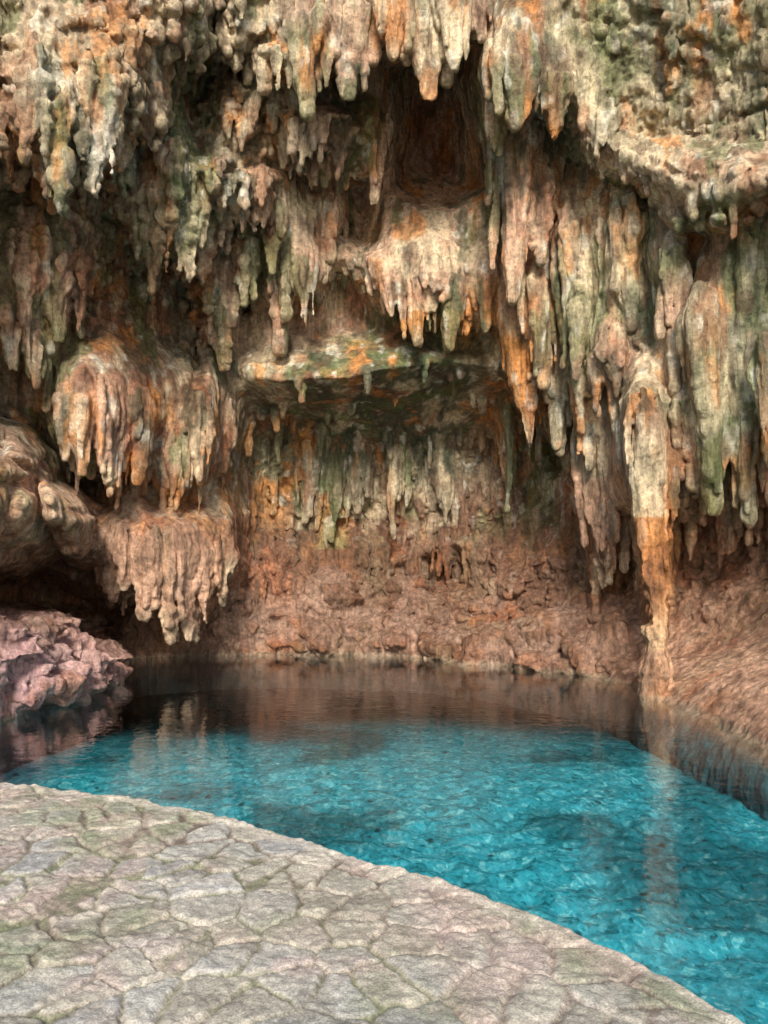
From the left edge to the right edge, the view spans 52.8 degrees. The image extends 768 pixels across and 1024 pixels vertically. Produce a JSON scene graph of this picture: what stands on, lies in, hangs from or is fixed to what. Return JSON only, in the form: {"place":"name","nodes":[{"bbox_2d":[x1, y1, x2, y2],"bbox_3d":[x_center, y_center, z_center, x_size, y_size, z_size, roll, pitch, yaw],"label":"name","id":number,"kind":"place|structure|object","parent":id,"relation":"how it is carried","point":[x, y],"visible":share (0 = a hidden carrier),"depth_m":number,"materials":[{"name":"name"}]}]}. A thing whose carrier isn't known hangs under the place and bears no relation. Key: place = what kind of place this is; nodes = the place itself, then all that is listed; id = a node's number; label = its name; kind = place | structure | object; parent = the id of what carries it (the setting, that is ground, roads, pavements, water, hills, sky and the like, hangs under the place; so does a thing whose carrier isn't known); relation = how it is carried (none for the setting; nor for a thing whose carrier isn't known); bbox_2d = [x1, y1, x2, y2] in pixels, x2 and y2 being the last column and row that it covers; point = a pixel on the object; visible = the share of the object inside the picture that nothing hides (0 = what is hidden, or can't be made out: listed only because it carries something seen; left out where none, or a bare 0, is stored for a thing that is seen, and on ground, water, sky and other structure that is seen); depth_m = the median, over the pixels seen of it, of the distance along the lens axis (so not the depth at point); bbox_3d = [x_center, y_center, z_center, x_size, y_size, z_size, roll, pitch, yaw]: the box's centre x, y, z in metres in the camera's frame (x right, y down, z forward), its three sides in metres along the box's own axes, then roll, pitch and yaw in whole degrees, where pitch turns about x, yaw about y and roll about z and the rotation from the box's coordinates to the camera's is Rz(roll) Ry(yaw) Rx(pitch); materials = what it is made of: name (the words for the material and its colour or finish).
{"place":"outdoors","nodes":[
{"label":"outdoors","id":0,"kind":"place"},
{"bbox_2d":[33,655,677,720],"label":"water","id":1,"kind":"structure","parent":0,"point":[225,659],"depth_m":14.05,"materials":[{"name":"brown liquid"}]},
{"bbox_2d":[0,782,744,1023],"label":"stone pavement","id":2,"kind":"structure","parent":0,"point":[119,909],"depth_m":3.22,"materials":[{"name":"beige stone"}]},
{"bbox_2d":[0,142,767,741],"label":"cave wall","id":3,"kind":"structure","parent":0,"point":[486,582],"depth_m":14.06,"materials":[{"name":"brown stone"}]},
{"bbox_2d":[0,267,42,379],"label":"stalactite","id":4,"kind":"object","parent":3,"relation":"hanging from","point":[18,287],"visible":1,"depth_m":11.38},
{"bbox_2d":[5,251,69,395],"bbox_3d":[-5.257,-2.801,11.770,0.922,1.971,0.973,1,-3,-22],"label":"stalactite","id":5,"kind":"object","parent":3,"relation":"hanging from","point":[33,262],"visible":0.86,"depth_m":11.71},
{"bbox_2d":[30,263,87,354],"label":"stalactite","id":6,"kind":"object","parent":3,"relation":"hanging from","point":[60,286],"visible":1,"depth_m":11.70},
{"bbox_2d":[47,404,113,482],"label":"stalactite","id":7,"kind":"object","parent":3,"relation":"hanging from","point":[71,422],"visible":0.97,"depth_m":11.66},
{"bbox_2d":[84,422,129,488],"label":"stalactite","id":8,"kind":"object","parent":3,"relation":"hanging from","point":[106,444],"visible":0.98,"depth_m":12.00},
{"bbox_2d":[0,515,225,670],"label":"flowstone drapery","id":9,"kind":"object","parent":3,"relation":"attached to","point":[177,542],"visible":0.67,"depth_m":12.88,"materials":[{"name":"beige stone"}]},
{"bbox_2d":[105,553,140,594],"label":"stalactite","id":10,"kind":"object","parent":9,"relation":"attached to","point":[128,575],"visible":0.98,"depth_m":12.77},
{"bbox_2d":[135,556,169,626],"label":"stalactite","id":11,"kind":"object","parent":9,"relation":"hanging from","point":[152,596],"visible":0.98,"depth_m":12.72},
{"bbox_2d":[162,565,191,645],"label":"stalactite","id":12,"kind":"object","parent":9,"relation":"hanging from","point":[178,576],"visible":0.96,"depth_m":12.96},
{"bbox_2d":[175,559,213,643],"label":"stalactite","id":13,"kind":"object","parent":9,"relation":"hanging from","point":[200,582],"visible":0.67,"depth_m":13.40},
{"bbox_2d":[197,563,224,625],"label":"stalactite","id":14,"kind":"object","parent":9,"relation":"hanging from","point":[217,577],"visible":0.84,"depth_m":13.58},
{"bbox_2d":[213,561,237,606],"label":"stalactite","id":15,"kind":"object","parent":9,"relation":"hanging from","point":[228,568],"visible":0.81,"depth_m":13.84},
{"bbox_2d":[114,416,156,493],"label":"stalactite","id":16,"kind":"object","parent":3,"relation":"hanging from","point":[138,452],"visible":0.75,"depth_m":12.54},
{"bbox_2d":[159,456,188,517],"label":"stalactite","id":17,"kind":"object","parent":3,"relation":"hanging from","point":[170,468],"visible":0.88,"depth_m":13.17},
{"bbox_2d":[179,423,215,488],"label":"stalactite","id":18,"kind":"object","parent":3,"relation":"hanging from","point":[196,441],"visible":1,"depth_m":13.19},
{"bbox_2d":[211,424,237,492],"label":"stalactite","id":19,"kind":"object","parent":3,"relation":"hanging from","point":[228,436],"visible":1,"depth_m":14.62},
{"bbox_2d":[291,452,322,530],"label":"stalactite","id":20,"kind":"object","parent":3,"relation":"hanging from","point":[306,467],"visible":1,"depth_m":16.60},
{"bbox_2d":[316,466,349,550],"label":"stalactite","id":21,"kind":"object","parent":3,"relation":"hanging from","point":[333,499],"visible":1,"depth_m":16.68},
{"bbox_2d":[343,463,374,519],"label":"stalactite","id":22,"kind":"object","parent":3,"relation":"hanging from","point":[361,487],"visible":0.99,"depth_m":16.82},
{"bbox_2d":[196,252,550,433],"bbox_3d":[-0.155,-3.037,14.651,6.147,2.735,2.945,0,-3,0],"label":"rock shelf","id":23,"kind":"object","parent":3,"relation":"attached to","point":[358,353],"visible":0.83,"depth_m":14.94,"materials":[{"name":"brown stone"}]},
{"bbox_2d":[291,274,317,324],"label":"stalactite","id":24,"kind":"object","parent":23,"relation":"hanging from","point":[303,286],"visible":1,"depth_m":13.85},
{"bbox_2d":[373,275,408,322],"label":"stalactite","id":25,"kind":"object","parent":23,"relation":"hanging from","point":[387,287],"visible":0.94,"depth_m":13.97},
{"bbox_2d":[400,309,428,348],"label":"stalactite","id":26,"kind":"object","parent":23,"relation":"hanging from","point":[415,320],"visible":0.94,"depth_m":13.89},
{"bbox_2d":[398,276,463,318],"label":"stalactite","id":27,"kind":"object","parent":23,"relation":"hanging from","point":[432,295],"visible":0.9,"depth_m":13.85},
{"bbox_2d":[426,310,472,352],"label":"stalactite","id":28,"kind":"object","parent":23,"relation":"hanging from","point":[453,323],"visible":1,"depth_m":13.94},
{"bbox_2d":[463,278,503,338],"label":"stalactite","id":29,"kind":"object","parent":23,"relation":"hanging from","point":[483,300],"visible":1,"depth_m":13.86},
{"bbox_2d":[500,416,513,512],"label":"stalactite","id":30,"kind":"object","parent":23,"relation":"hanging from","point":[507,422],"visible":1,"depth_m":15.64},
{"bbox_2d":[386,467,401,539],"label":"stalactite","id":31,"kind":"object","parent":3,"relation":"hanging from","point":[394,489],"visible":1,"depth_m":16.63},
{"bbox_2d":[433,487,458,526],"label":"stalactite","id":32,"kind":"object","parent":3,"relation":"hanging from","point":[445,499],"visible":1,"depth_m":16.92},
{"bbox_2d":[494,313,538,444],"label":"stalactite","id":33,"kind":"object","parent":3,"relation":"hanging from","point":[514,354],"visible":0.59,"depth_m":13.69},
{"bbox_2d":[517,286,558,390],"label":"stalactite","id":34,"kind":"object","parent":3,"relation":"hanging from","point":[537,312],"visible":0.94,"depth_m":13.16},
{"bbox_2d":[542,361,572,456],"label":"stalactite","id":35,"kind":"object","parent":3,"relation":"hanging from","point":[556,395],"visible":0.74,"depth_m":13.53},
{"bbox_2d":[565,423,572,450],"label":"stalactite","id":36,"kind":"object","parent":3,"relation":"hanging from","point":[568,431],"visible":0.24,"depth_m":13.98},
{"bbox_2d":[552,239,607,413],"bbox_3d":[3.227,-3.025,12.790,0.824,2.775,0.910,3,-4,-42],"label":"stalactite","id":37,"kind":"object","parent":3,"relation":"hanging from","point":[575,265],"visible":0.84,"depth_m":12.65},
{"bbox_2d":[572,398,609,479],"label":"stalactite","id":38,"kind":"object","parent":3,"relation":"hanging from","point":[592,443],"visible":0.88,"depth_m":12.88},
{"bbox_2d":[571,450,638,598],"bbox_3d":[3.861,0.212,13.261,0.942,2.595,1.111,2,-4,-32],"label":"stalactite","id":39,"kind":"object","parent":3,"relation":"hanging from","point":[604,516],"visible":0.84,"depth_m":13.14},
{"bbox_2d":[588,352,638,386],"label":"stalactite","id":40,"kind":"object","parent":3,"relation":"hanging from","point":[606,368],"visible":0.97,"depth_m":11.94},
{"bbox_2d":[602,225,655,342],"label":"stalactite","id":41,"kind":"object","parent":3,"relation":"hanging from","point":[630,295],"visible":0.95,"depth_m":11.93},
{"bbox_2d":[623,427,666,519],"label":"stalactite","id":42,"kind":"object","parent":3,"relation":"hanging from","point":[645,453],"visible":1,"depth_m":10.84},
{"bbox_2d":[632,478,677,655],"bbox_3d":[3.894,0.768,11.096,0.676,2.496,0.653,0,-3,0],"label":"stalactite","id":43,"kind":"object","parent":3,"relation":"hanging from","point":[653,537],"visible":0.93,"depth_m":10.87},
{"bbox_2d":[654,283,692,405],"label":"stalactite","id":44,"kind":"object","parent":3,"relation":"hanging from","point":[670,301],"visible":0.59,"depth_m":11.13},
{"bbox_2d":[669,422,705,498],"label":"stalactite","id":45,"kind":"object","parent":3,"relation":"hanging from","point":[684,459],"visible":0.68,"depth_m":10.98},
{"bbox_2d":[614,632,767,820],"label":"rock ledge","id":46,"kind":"object","parent":3,"relation":"attached to","point":[713,734],"visible":0.55,"depth_m":9.71,"materials":[{"name":"brown stone"}]},
{"bbox_2d":[671,329,760,516],"bbox_3d":[4.618,-1.195,10.909,1.092,2.546,0.891,1,-3,-15],"label":"stalactite","id":47,"kind":"object","parent":3,"relation":"hanging from","point":[699,351],"visible":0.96,"depth_m":10.54},
{"bbox_2d":[715,240,767,419],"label":"stalactite","id":48,"kind":"object","parent":3,"relation":"hanging from","point":[742,275],"visible":0.97,"depth_m":10.53},
{"bbox_2d":[722,429,767,526],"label":"stalactite","id":49,"kind":"object","parent":3,"relation":"hanging from","point":[743,461],"visible":0.92,"depth_m":10.66},
{"bbox_2d":[739,375,767,470],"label":"stalactite","id":50,"kind":"object","parent":3,"relation":"hanging from","point":[754,394],"visible":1,"depth_m":10.16},
{"bbox_2d":[0,0,767,295],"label":"cave ceiling","id":51,"kind":"structure","parent":0,"point":[246,148],"depth_m":12.12,"materials":[{"name":"beige stone"}]},
{"bbox_2d":[13,79,55,180],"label":"stalactite","id":52,"kind":"object","parent":51,"relation":"hanging from","point":[35,113],"visible":0.97,"depth_m":9.39},
{"bbox_2d":[46,118,87,216],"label":"stalactite","id":53,"kind":"object","parent":51,"relation":"hanging from","point":[59,184],"visible":0.94,"depth_m":9.59},
{"bbox_2d":[66,82,124,197],"bbox_3d":[-3.768,-4.724,10.056,0.744,1.339,0.723,1,-3,-15],"label":"stalactite","id":54,"kind":"object","parent":51,"relation":"hanging from","point":[98,115],"visible":0.84,"depth_m":9.89},
{"bbox_2d":[111,164,138,204],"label":"stalactite","id":55,"kind":"object","parent":51,"relation":"hanging from","point":[127,181],"visible":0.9,"depth_m":11.87},
{"bbox_2d":[130,104,168,151],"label":"stalactite","id":56,"kind":"object","parent":51,"relation":"hanging from","point":[151,129],"visible":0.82,"depth_m":10.97},
{"bbox_2d":[129,195,174,295],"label":"stalactite","id":57,"kind":"object","parent":51,"relation":"hanging from","point":[149,233],"visible":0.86,"depth_m":11.93},
{"bbox_2d":[154,167,187,229],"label":"stalactite","id":58,"kind":"object","parent":51,"relation":"hanging from","point":[169,190],"visible":0.99,"depth_m":11.84},
{"bbox_2d":[173,208,209,282],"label":"stalactite","id":59,"kind":"object","parent":51,"relation":"hanging from","point":[189,236],"visible":0.84,"depth_m":12.29},
{"bbox_2d":[195,244,214,284],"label":"stalactite","id":60,"kind":"object","parent":51,"relation":"hanging from","point":[203,261],"visible":0.92,"depth_m":12.94},
{"bbox_2d":[195,268,240,384],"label":"stalactite","id":61,"kind":"object","parent":51,"relation":"hanging from","point":[218,287],"visible":0.88,"depth_m":14.04},
{"bbox_2d":[233,259,259,315],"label":"stalactite","id":62,"kind":"object","parent":51,"relation":"hanging from","point":[245,276],"visible":1,"depth_m":13.81},
{"bbox_2d":[256,217,289,274],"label":"stalactite","id":63,"kind":"object","parent":51,"relation":"hanging from","point":[274,233],"visible":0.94,"depth_m":13.65},
{"bbox_2d":[258,232,309,366],"bbox_3d":[-1.876,-3.890,14.416,0.989,2.323,0.959,0,-3,0],"label":"stalactite","id":64,"kind":"object","parent":51,"relation":"hanging from","point":[280,297],"visible":0.86,"depth_m":14.28},
{"bbox_2d":[276,24,334,121],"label":"stalactite","id":65,"kind":"object","parent":51,"relation":"hanging from","point":[305,58],"visible":1,"depth_m":11.83},
{"bbox_2d":[314,216,339,269],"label":"stalactite","id":66,"kind":"object","parent":51,"relation":"hanging from","point":[325,232],"visible":0.98,"depth_m":14.15},
{"bbox_2d":[325,7,381,100],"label":"stalactite","id":67,"kind":"object","parent":51,"relation":"hanging from","point":[357,50],"visible":0.88,"depth_m":11.99},
{"bbox_2d":[346,122,393,204],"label":"stalactite","id":68,"kind":"object","parent":51,"relation":"hanging from","point":[368,151],"visible":1,"depth_m":13.74},
{"bbox_2d":[371,0,415,61],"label":"stalactite","id":69,"kind":"object","parent":51,"relation":"hanging from","point":[395,20],"visible":1,"depth_m":11.63},
{"bbox_2d":[402,0,453,100],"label":"stalactite","id":70,"kind":"object","parent":51,"relation":"hanging from","point":[420,60],"visible":0.58,"depth_m":12.08},
{"bbox_2d":[431,0,470,72],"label":"stalactite","id":71,"kind":"object","parent":51,"relation":"hanging from","point":[451,21],"visible":1,"depth_m":11.79},
{"bbox_2d":[468,0,498,55],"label":"stalactite","id":72,"kind":"object","parent":51,"relation":"hanging from","point":[482,29],"visible":0.81,"depth_m":11.97},
{"bbox_2d":[484,110,509,156],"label":"stalactite","id":73,"kind":"object","parent":51,"relation":"hanging from","point":[496,127],"visible":0.84,"depth_m":12.12},
{"bbox_2d":[482,60,550,133],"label":"stalactite","id":74,"kind":"object","parent":51,"relation":"hanging from","point":[514,91],"visible":1,"depth_m":11.34},
{"bbox_2d":[484,125,550,306],"bbox_3d":[2.223,-4.814,12.736,1.107,2.938,1.135,0,-3,0],"label":"stalactite","id":75,"kind":"object","parent":51,"relation":"hanging from","point":[516,172],"visible":0.92,"depth_m":12.59},
{"bbox_2d":[525,191,563,277],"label":"stalactite","id":76,"kind":"object","parent":51,"relation":"hanging from","point":[543,211],"visible":0.88,"depth_m":12.79},
{"bbox_2d":[544,76,572,140],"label":"stalactite","id":77,"kind":"object","parent":51,"relation":"hanging from","point":[559,86],"visible":0.84,"depth_m":11.41},
{"bbox_2d":[563,60,603,126],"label":"stalactite","id":78,"kind":"object","parent":51,"relation":"hanging from","point":[584,95],"visible":0.87,"depth_m":11.51},
{"bbox_2d":[578,114,618,167],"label":"stalactite","id":79,"kind":"object","parent":51,"relation":"hanging from","point":[599,132],"visible":1,"depth_m":11.43},
{"bbox_2d":[0,688,767,1023],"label":"water pool","id":80,"kind":"structure","parent":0,"point":[650,862],"depth_m":8.18,"materials":[{"name":"liquid"}]},
{"bbox_2d":[0,609,107,775],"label":"boulder","id":81,"kind":"object","parent":80,"relation":"on","point":[45,675],"visible":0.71,"depth_m":9.88,"materials":[{"name":"brown stone"}]}
]}

